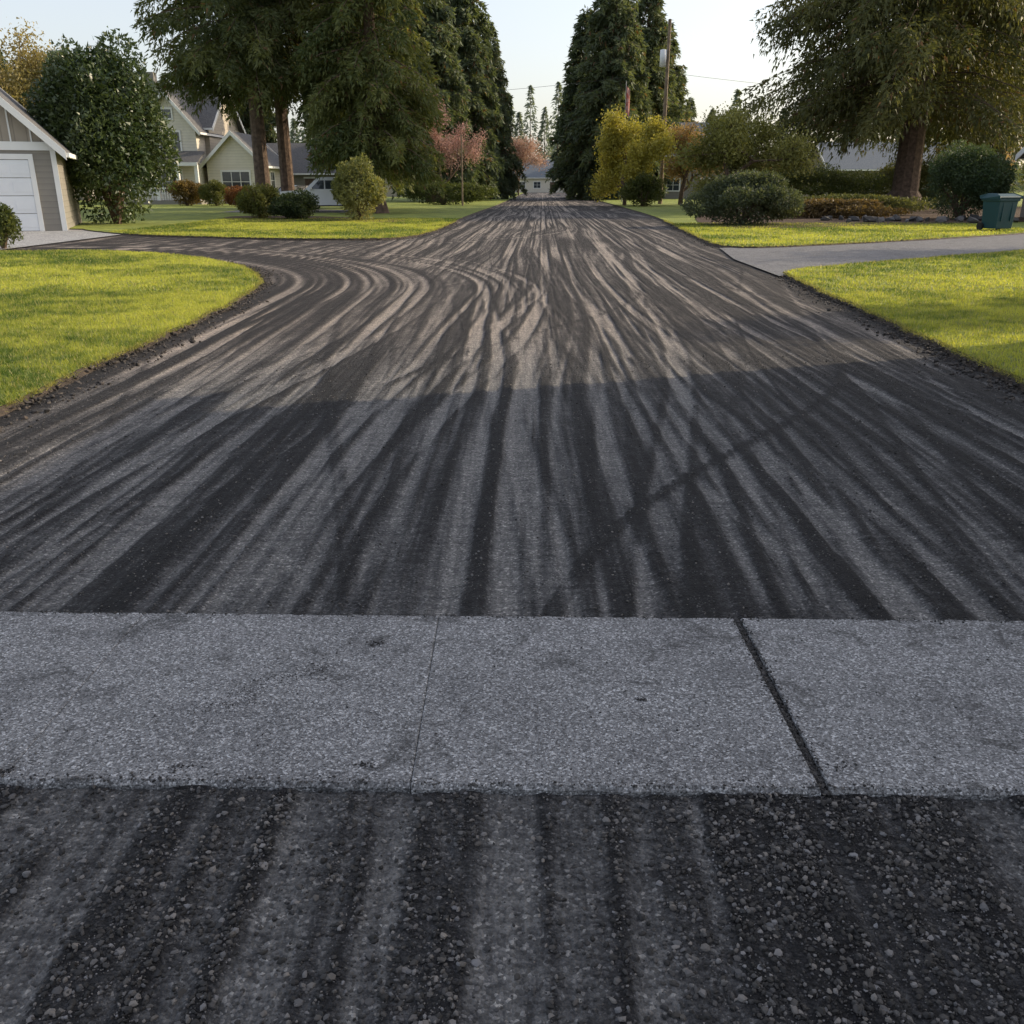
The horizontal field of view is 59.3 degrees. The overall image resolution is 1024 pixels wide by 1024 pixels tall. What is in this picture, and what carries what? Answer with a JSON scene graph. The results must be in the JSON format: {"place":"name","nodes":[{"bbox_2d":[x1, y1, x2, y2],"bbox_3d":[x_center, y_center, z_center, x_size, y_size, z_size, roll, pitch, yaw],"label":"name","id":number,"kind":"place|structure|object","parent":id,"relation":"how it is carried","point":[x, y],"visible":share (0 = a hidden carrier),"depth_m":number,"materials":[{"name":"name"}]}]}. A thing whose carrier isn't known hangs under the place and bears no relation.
{"place":"outdoors","nodes":[
{"label":"outdoors","id":0,"kind":"place"},
{"bbox_2d":[0,229,126,249],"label":"concrete driveway","id":1,"kind":"structure","parent":0,"point":[32,238],"depth_m":29.17,"materials":[{"name":"concrete"}]},
{"bbox_2d":[0,202,23,248],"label":"shrub","id":2,"kind":"object","parent":1,"relation":"on","point":[9,225],"visible":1,"depth_m":23.30,"materials":[{"name":"green plant"}]},
{"bbox_2d":[0,250,263,416],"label":"lawn","id":3,"kind":"structure","parent":0,"point":[3,409],"depth_m":10.44,"materials":[{"name":"green plant"}]},
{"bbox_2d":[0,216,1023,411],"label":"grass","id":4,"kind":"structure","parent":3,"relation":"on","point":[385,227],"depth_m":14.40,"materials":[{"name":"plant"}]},
{"bbox_2d":[149,127,208,199],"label":"front wing walls","id":5,"kind":"structure","parent":0,"point":[192,139],"depth_m":76.36,"materials":[{"name":"wood"}]},
{"bbox_2d":[155,171,181,191],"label":"window glass","id":6,"kind":"object","parent":5,"relation":"attached to","point":[162,177],"visible":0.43,"depth_m":76.61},
{"bbox_2d":[160,132,180,150],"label":"window glass","id":7,"kind":"object","parent":5,"relation":"attached to","point":[178,145],"visible":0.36,"depth_m":75.67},
{"bbox_2d":[167,92,223,135],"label":"front wing roof slope","id":8,"kind":"structure","parent":0,"point":[195,121],"depth_m":76.05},
{"bbox_2d":[199,132,223,137],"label":"front wing gutter","id":9,"kind":"object","parent":8,"relation":"attached to","point":[208,134],"visible":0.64,"depth_m":77.70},
{"bbox_2d":[207,135,252,161],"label":"side wing gable wall","id":10,"kind":"structure","parent":0,"point":[231,149],"depth_m":76.61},
{"bbox_2d":[200,131,229,168],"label":"side wing bargeboard","id":11,"kind":"object","parent":10,"relation":"attached to","point":[214,150],"visible":1,"depth_m":76.01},
{"bbox_2d":[229,130,252,155],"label":"side wing bargeboard","id":12,"kind":"object","parent":10,"relation":"attached to","point":[246,148],"visible":0.64,"depth_m":75.88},
{"bbox_2d":[231,131,278,166],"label":"side wing roof slope","id":13,"kind":"structure","parent":0,"point":[272,155],"depth_m":79.44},
{"bbox_2d":[70,193,523,240],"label":"lawn","id":14,"kind":"structure","parent":0,"point":[160,215],"depth_m":49.77,"materials":[{"name":"green plant"}]},
{"bbox_2d":[0,49,9,88],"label":"fir tree","id":15,"kind":"object","parent":14,"relation":"on","point":[1,55],"depth_m":110.06,"materials":[{"name":"green plant"}]},
{"bbox_2d":[0,17,54,115],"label":"maple tree","id":16,"kind":"object","parent":14,"relation":"on","point":[19,57],"visible":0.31,"depth_m":83.74,"materials":[{"name":"yellow plant"}]},
{"bbox_2d":[0,88,81,230],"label":"garage","id":17,"kind":"structure","parent":14,"relation":"on","point":[36,191],"depth_m":32.09,"materials":[{"name":"grey"}]},
{"bbox_2d":[0,160,30,177],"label":"door panel","id":18,"kind":"structure","parent":17,"relation":"in","point":[8,174],"depth_m":31.76,"materials":[{"name":"paint"}]},
{"bbox_2d":[0,178,33,195],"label":"door panel","id":19,"kind":"structure","parent":17,"relation":"in","point":[9,180],"depth_m":31.95,"materials":[{"name":"paint"}]},
{"bbox_2d":[0,196,36,212],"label":"door panel","id":20,"kind":"structure","parent":17,"relation":"in","point":[13,199],"depth_m":32.15,"materials":[{"name":"paint"}]},
{"bbox_2d":[14,214,39,230],"bbox_3d":[-19.217,-10.223,31.844,4.460,0.585,0.026,-7,21,-19],"label":"door panel","id":21,"kind":"structure","parent":17,"relation":"in","point":[19,215],"depth_m":32.45,"materials":[{"name":"paint"}]},
{"bbox_2d":[0,34,89,201],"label":"maple tree","id":22,"kind":"object","parent":14,"relation":"on","point":[18,78],"visible":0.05,"depth_m":81.39,"materials":[{"name":"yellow plant"}]},
{"bbox_2d":[19,26,182,223],"bbox_3d":[-16.714,-15.602,36.726,6.166,7.678,5.358,15,25,36],"label":"holly tree","id":23,"kind":"object","parent":14,"relation":"on","point":[104,120],"visible":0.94,"depth_m":35.47,"materials":[{"name":"green plant"}]},
{"bbox_2d":[133,200,207,204],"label":"porch deck","id":24,"kind":"structure","parent":14,"relation":"on","point":[163,202],"depth_m":75.10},
{"bbox_2d":[194,166,200,199],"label":"porch post","id":25,"kind":"object","parent":24,"relation":"on","point":[196,171],"visible":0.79,"depth_m":74.48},
{"bbox_2d":[158,95,190,126],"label":"front wing gable wall","id":26,"kind":"structure","parent":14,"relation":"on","point":[179,120],"depth_m":75.00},
{"bbox_2d":[162,109,170,117],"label":"window glass","id":27,"kind":"object","parent":26,"relation":"attached to","point":[166,111],"visible":0.71,"depth_m":74.82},
{"bbox_2d":[162,93,198,134],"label":"front wing bargeboard","id":28,"kind":"object","parent":26,"relation":"attached to","point":[184,116],"visible":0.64,"depth_m":74.47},
{"bbox_2d":[124,127,239,202],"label":"walls","id":29,"kind":"structure","parent":14,"relation":"on","point":[211,142],"depth_m":78.96,"materials":[{"name":"beige"}]},
{"bbox_2d":[147,86,218,127],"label":"roof slope","id":30,"kind":"structure","parent":29,"relation":"on","point":[207,117],"depth_m":78.18,"materials":[{"name":"grey"}]},
{"bbox_2d":[143,72,156,84],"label":"chimney","id":31,"kind":"object","parent":30,"relation":"on","point":[152,76],"visible":0.21,"depth_m":80.83,"materials":[{"name":"grey"}]},
{"bbox_2d":[212,103,220,130],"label":"bargeboard","id":32,"kind":"object","parent":30,"relation":"attached to","point":[216,117],"visible":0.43,"depth_m":77.89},
{"bbox_2d":[215,105,238,131],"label":"gable wall","id":33,"kind":"structure","parent":29,"relation":"on","point":[222,123],"depth_m":81.99,"materials":[{"name":"beige"}]},
{"bbox_2d":[229,99,244,133],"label":"roof slope","id":34,"kind":"structure","parent":29,"relation":"on","point":[239,126],"depth_m":85.35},
{"bbox_2d":[161,151,204,164],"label":"porch roof","id":35,"kind":"structure","parent":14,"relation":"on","point":[192,156],"depth_m":75.04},
{"bbox_2d":[163,162,197,165],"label":"porch fascia","id":36,"kind":"structure","parent":35,"relation":"attached to","point":[188,164],"depth_m":74.01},
{"bbox_2d":[166,178,201,205],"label":"shrub","id":37,"kind":"object","parent":14,"relation":"on","point":[187,192],"visible":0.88,"depth_m":70.27,"materials":[{"name":"orange plant"}]},
{"bbox_2d":[198,179,229,205],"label":"shrub","id":38,"kind":"object","parent":14,"relation":"on","point":[214,190],"visible":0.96,"depth_m":69.27,"materials":[{"name":"green plant"}]},
{"bbox_2d":[224,185,244,206],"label":"shrub","id":39,"kind":"object","parent":14,"relation":"on","point":[229,197],"visible":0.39,"depth_m":67.59,"materials":[{"name":"red plant"}]},
{"bbox_2d":[206,162,280,203],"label":"side wing walls","id":40,"kind":"structure","parent":14,"relation":"on","point":[213,169],"depth_m":77.04,"materials":[{"name":"wood"}]},
{"bbox_2d":[222,170,248,171],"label":"window frame","id":41,"kind":"object","parent":40,"relation":"attached to","point":[235,170],"visible":1,"depth_m":77.02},
{"bbox_2d":[222,172,249,188],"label":"window glass","id":42,"kind":"object","parent":40,"relation":"attached to","point":[226,176],"visible":0.64,"depth_m":77.27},
{"bbox_2d":[129,0,361,211],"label":"fir tree","id":43,"kind":"object","parent":14,"relation":"on","point":[230,73],"visible":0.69,"depth_m":49.00,"materials":[{"name":"green plant"}]},
{"bbox_2d":[235,94,276,142],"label":"fir tree","id":44,"kind":"object","parent":14,"relation":"on","point":[270,134],"visible":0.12,"depth_m":101.98,"materials":[{"name":"green plant"}]},
{"bbox_2d":[164,0,378,190],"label":"fir tree","id":45,"kind":"object","parent":14,"relation":"on","point":[287,14],"visible":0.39,"depth_m":51.48,"materials":[{"name":"green plant"}]},
{"bbox_2d":[226,209,366,212],"bbox_3d":[-13.000,-19.400,57.853,9.000,0.001,11.000,0,20,0],"label":"parking strip","id":46,"kind":"object","parent":14,"relation":"on","point":[330,211],"visible":0.2,"depth_m":55.04,"materials":[{"name":"concrete"}]},
{"bbox_2d":[278,185,319,206],"bbox_3d":[-14.608,-20.962,59.934,1.764,1.505,4.526,13,24,33],"label":"parked car","id":47,"kind":"object","parent":46,"relation":"on","point":[298,187],"visible":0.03,"depth_m":59.52,"materials":[{"name":"grey paint"}]},
{"bbox_2d":[280,177,368,210],"bbox_3d":[-11.290,-19.300,54.699,5.780,1.958,2.310,-3,20,-8],"label":"pickup truck","id":48,"kind":"object","parent":46,"relation":"on","point":[321,188],"visible":0.18,"depth_m":53.70,"materials":[{"name":"white paint"}]},
{"bbox_2d":[224,216,402,221],"bbox_3d":[-9.775,-13.942,42.803,11.845,0.001,5.852,14,24,34],"label":"planting bed","id":49,"kind":"object","parent":14,"relation":"on","point":[279,217],"visible":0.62,"depth_m":44.59,"materials":[{"name":"soil"}]},
{"bbox_2d":[233,183,280,217],"bbox_3d":[-12.244,-15.033,43.510,2.393,1.789,2.236,0,20,0],"label":"shrub","id":50,"kind":"object","parent":49,"relation":"on","point":[255,200],"visible":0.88,"depth_m":42.99,"materials":[{"name":"green plant"}]},
{"bbox_2d":[266,188,319,218],"bbox_3d":[-10.347,-14.531,42.530,2.530,1.519,2.135,0,20,0],"label":"shrub","id":51,"kind":"object","parent":49,"relation":"on","point":[298,205],"visible":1,"depth_m":42.22,"materials":[{"name":"green plant"}]},
{"bbox_2d":[330,152,387,220],"bbox_3d":[-6.883,-14.562,40.445,2.694,2.994,2.290,0,20,0],"label":"shrub","id":52,"kind":"object","parent":49,"relation":"on","point":[353,178],"visible":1,"depth_m":40.00,"materials":[{"name":"green plant"}]},
{"bbox_2d":[293,175,335,184],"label":"walls","id":53,"kind":"structure","parent":14,"relation":"on","point":[299,179],"depth_m":89.07,"materials":[{"name":"grey"}]},
{"bbox_2d":[266,143,335,172],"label":"roof slope","id":54,"kind":"structure","parent":53,"relation":"on","point":[299,163],"depth_m":90.21,"materials":[{"name":"grey"}]},
{"bbox_2d":[293,173,333,174],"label":"gutter","id":55,"kind":"object","parent":54,"relation":"attached to","point":[309,174],"visible":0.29,"depth_m":88.44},
{"bbox_2d":[288,0,449,212],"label":"fir tree","id":56,"kind":"object","parent":14,"relation":"on","point":[378,93],"visible":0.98,"depth_m":48.65,"materials":[{"name":"green plant"}]},
{"bbox_2d":[302,0,438,193],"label":"fir tree","id":57,"kind":"object","parent":14,"relation":"on","point":[393,175],"visible":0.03,"depth_m":61.73,"materials":[{"name":"green plant"}]},
{"bbox_2d":[385,179,438,196],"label":"walls","id":58,"kind":"structure","parent":14,"relation":"on","point":[389,192],"depth_m":124.40,"materials":[{"name":"beige"}]},
{"bbox_2d":[390,0,481,201],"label":"fir tree","id":59,"kind":"object","parent":14,"relation":"on","point":[440,37],"visible":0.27,"depth_m":82.23,"materials":[{"name":"green plant"}]},
{"bbox_2d":[399,180,500,204],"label":"hedge","id":60,"kind":"object","parent":14,"relation":"on","point":[471,192],"visible":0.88,"depth_m":73.12,"materials":[{"name":"green plant"}]},
{"bbox_2d":[420,85,487,201],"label":"cherry tree","id":61,"kind":"object","parent":14,"relation":"on","point":[448,146],"visible":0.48,"depth_m":78.52,"materials":[{"name":"pink plant"}]},
{"bbox_2d":[461,134,462,205],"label":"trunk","id":62,"kind":"object","parent":14,"relation":"on","point":[461,172],"visible":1,"depth_m":70.16,"materials":[{"name":"brown wood"}]},
{"bbox_2d":[437,0,505,199],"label":"fir tree","id":63,"kind":"object","parent":14,"relation":"on","point":[475,56],"visible":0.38,"depth_m":89.18,"materials":[{"name":"green plant"}]},
{"bbox_2d":[480,22,527,199],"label":"fir tree","id":64,"kind":"object","parent":14,"relation":"on","point":[508,184],"visible":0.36,"depth_m":101.86,"materials":[{"name":"green plant"}]},
{"bbox_2d":[508,134,549,195],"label":"cherry tree","id":65,"kind":"object","parent":14,"relation":"on","point":[532,158],"visible":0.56,"depth_m":137.21,"materials":[{"name":"pink plant"}]},
{"bbox_2d":[515,178,563,192],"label":"walls","id":66,"kind":"structure","parent":14,"relation":"on","point":[543,189],"depth_m":192.78,"materials":[{"name":"beige"}]},
{"bbox_2d":[514,160,558,177],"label":"roof slope","id":67,"kind":"structure","parent":66,"relation":"on","point":[532,173],"depth_m":193.10,"materials":[{"name":"stone"}]},
{"bbox_2d":[0,193,1023,1023],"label":"road","id":68,"kind":"structure","parent":0,"point":[538,283],"depth_m":4.42,"materials":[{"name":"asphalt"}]},
{"bbox_2d":[0,611,1023,800],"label":"concrete sidewalk","id":69,"kind":"structure","parent":0,"point":[525,720],"depth_m":2.91,"materials":[{"name":"concrete"}]},
{"bbox_2d":[0,0,1023,185],"label":"sky","id":70,"kind":"structure","parent":0,"point":[714,38],"materials":[{"name":"white"}]},
{"bbox_2d":[576,191,1023,247],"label":"lawn","id":71,"kind":"structure","parent":0,"point":[668,210],"depth_m":36.03,"materials":[{"name":"green plant"}]},
{"bbox_2d":[545,4,592,198],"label":"fir tree","id":72,"kind":"object","parent":71,"relation":"on","point":[580,38],"visible":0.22,"depth_m":108.13,"materials":[{"name":"green plant"}]},
{"bbox_2d":[553,0,667,200],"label":"fir tree","id":73,"kind":"object","parent":71,"relation":"on","point":[622,53],"visible":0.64,"depth_m":96.53,"materials":[{"name":"green plant"}]},
{"bbox_2d":[621,81,629,201],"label":"flagpole","id":74,"kind":"object","parent":71,"relation":"on","point":[627,100],"visible":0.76,"depth_m":83.94,"materials":[{"name":"metal"}]},
{"bbox_2d":[585,104,679,204],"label":"maple tree","id":75,"kind":"object","parent":71,"relation":"on","point":[618,142],"visible":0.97,"depth_m":69.68,"materials":[{"name":"yellow plant"}]},
{"bbox_2d":[591,0,685,198],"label":"fir tree","id":76,"kind":"object","parent":71,"relation":"on","point":[655,32],"visible":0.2,"depth_m":102.41,"materials":[{"name":"green plant"}]},
{"bbox_2d":[620,170,665,205],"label":"shrub","id":77,"kind":"object","parent":71,"relation":"on","point":[633,190],"visible":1,"depth_m":67.26,"materials":[{"name":"green plant"}]},
{"bbox_2d":[658,19,672,203],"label":"utility pole","id":78,"kind":"object","parent":71,"relation":"on","point":[664,57],"visible":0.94,"depth_m":73.04,"materials":[{"name":"brown wood"}]},
{"bbox_2d":[434,25,780,108],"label":"power lines","id":79,"kind":"object","parent":78,"relation":"attached to","point":[618,78],"visible":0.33,"depth_m":75.16,"materials":[{"name":"metal"}]},
{"bbox_2d":[653,20,692,121],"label":"fir tree","id":80,"kind":"object","parent":71,"relation":"on","point":[680,93],"visible":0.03,"depth_m":109.25,"materials":[{"name":"green plant"}]},
{"bbox_2d":[685,97,697,121],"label":"fir tree","id":81,"kind":"object","parent":71,"relation":"on","point":[694,115],"visible":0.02,"depth_m":125.94,"materials":[{"name":"green plant"}]},
{"bbox_2d":[663,118,724,204],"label":"maple tree","id":82,"kind":"object","parent":71,"relation":"on","point":[686,134],"visible":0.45,"depth_m":72.68,"materials":[{"name":"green plant"}]},
{"bbox_2d":[654,157,747,198],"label":"walls","id":83,"kind":"structure","parent":71,"relation":"on","point":[672,195],"depth_m":105.44,"materials":[{"name":"grey"}]},
{"bbox_2d":[667,179,678,189],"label":"window glass","id":84,"kind":"object","parent":83,"relation":"attached to","point":[674,185],"visible":0.79,"depth_m":105.27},
{"bbox_2d":[668,122,754,154],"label":"roof slope","id":85,"kind":"structure","parent":83,"relation":"on","point":[698,124],"depth_m":106.76,"materials":[{"name":"stone"}]},
{"bbox_2d":[761,161,890,196],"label":"hedge","id":86,"kind":"object","parent":71,"relation":"on","point":[829,185],"visible":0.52,"depth_m":76.25,"materials":[{"name":"green plant"}]},
{"bbox_2d":[696,205,1023,227],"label":"planting bed","id":87,"kind":"object","parent":71,"relation":"on","point":[924,214],"visible":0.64,"depth_m":40.56,"materials":[{"name":"brown soil"}]},
{"bbox_2d":[680,168,806,224],"bbox_3d":[9.368,-12.599,36.114,5.268,2.293,3.855,0,20,0],"label":"shrub","id":88,"kind":"object","parent":87,"relation":"on","point":[754,191],"visible":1,"depth_m":35.60,"materials":[{"name":"green plant"}]},
{"bbox_2d":[664,98,829,209],"bbox_3d":[13.470,-20.787,52.495,6.779,6.598,8.529,-10,22,-25],"label":"maple tree","id":89,"kind":"object","parent":87,"relation":"on","point":[731,142],"visible":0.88,"depth_m":51.75,"materials":[{"name":"green plant"}]},
{"bbox_2d":[789,197,911,217],"bbox_3d":[15.835,-14.707,43.656,7.060,1.161,2.775,0,20,0],"label":"hedge","id":90,"kind":"object","parent":87,"relation":"on","point":[817,207],"visible":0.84,"depth_m":43.09,"materials":[{"name":"green plant"}]},
{"bbox_2d":[800,192,940,215],"bbox_3d":[18.295,-16.154,47.349,9.155,1.330,3.041,0,20,0],"label":"hedge","id":91,"kind":"object","parent":87,"relation":"on","point":[894,202],"visible":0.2,"depth_m":46.67,"materials":[{"name":"green plant"}]},
{"bbox_2d":[729,0,1023,208],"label":"cedar tree","id":92,"kind":"object","parent":87,"relation":"on","point":[875,63],"visible":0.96,"depth_m":54.79,"materials":[{"name":"green plant"}]},
{"bbox_2d":[848,188,963,206],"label":"hedge","id":93,"kind":"object","parent":87,"relation":"on","point":[923,192],"visible":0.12,"depth_m":65.41,"materials":[{"name":"green plant"}]},
{"bbox_2d":[820,214,1018,222],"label":"garden rocks","id":94,"kind":"object","parent":87,"relation":"on","point":[972,218],"visible":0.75,"depth_m":39.28,"materials":[{"name":"stone"}]},
{"bbox_2d":[923,137,1016,218],"bbox_3d":[21.212,-15.399,41.684,3.913,3.754,3.969,13,23,31],"label":"shrub","id":95,"kind":"object","parent":87,"relation":"on","point":[968,173],"visible":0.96,"depth_m":40.91,"materials":[{"name":"green plant"}]},
{"bbox_2d":[802,168,960,198],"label":"walls","id":96,"kind":"structure","parent":71,"relation":"on","point":[853,175],"depth_m":99.29,"materials":[{"name":"grey"}]},
{"bbox_2d":[807,151,822,167],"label":"gable wall","id":97,"kind":"structure","parent":96,"relation":"on","point":[819,159],"depth_m":103.28,"materials":[{"name":"grey"}]},
{"bbox_2d":[818,142,957,168],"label":"roof slope","id":98,"kind":"structure","parent":96,"relation":"on","point":[874,159],"depth_m":100.15,"materials":[{"name":"stone"}]},
{"bbox_2d":[830,169,880,170],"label":"gutter","id":99,"kind":"object","parent":98,"relation":"attached to","point":[859,169],"depth_m":98.57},
{"bbox_2d":[861,159,950,190],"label":"hedge","id":100,"kind":"object","parent":71,"relation":"on","point":[890,170],"visible":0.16,"depth_m":78.03,"materials":[{"name":"green plant"}]},
{"bbox_2d":[852,5,1023,196],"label":"cedar tree","id":101,"kind":"object","parent":71,"relation":"on","point":[940,147],"visible":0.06,"depth_m":72.60,"materials":[{"name":"green plant"}]},
{"bbox_2d":[976,193,1022,229],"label":"wheelie bin","id":102,"kind":"object","parent":71,"relation":"on","point":[998,211],"visible":0.99,"depth_m":31.63,"materials":[{"name":"plastic"}]},
{"bbox_2d":[1020,195,1023,216],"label":"walls","id":103,"kind":"structure","parent":71,"relation":"on","point":[1022,211],"depth_m":44.43,"materials":[{"name":"grey"}]},
{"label":"main roof slope","id":104,"kind":"object","parent":103,"relation":"on","visible":0},
{"bbox_2d":[1015,147,1023,160],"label":"bargeboard","id":105,"kind":"object","parent":104,"relation":"attached to","point":[1020,153],"visible":1,"depth_m":43.80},
{"bbox_2d":[720,234,1023,275],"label":"driveway","id":106,"kind":"structure","parent":0,"point":[777,261],"depth_m":22.57,"materials":[{"name":"concrete"}]},
{"bbox_2d":[785,250,1023,390],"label":"lawn","id":107,"kind":"structure","parent":0,"point":[1006,377],"depth_m":12.26,"materials":[{"name":"green plant"}]},
{"label":"ground","id":108,"kind":"structure","parent":0,"visible":0},
{"bbox_2d":[289,81,1023,193],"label":"distant trees","id":109,"kind":"object","parent":108,"relation":"on","point":[1019,180],"depth_m":244.21,"materials":[{"name":"green plant"}]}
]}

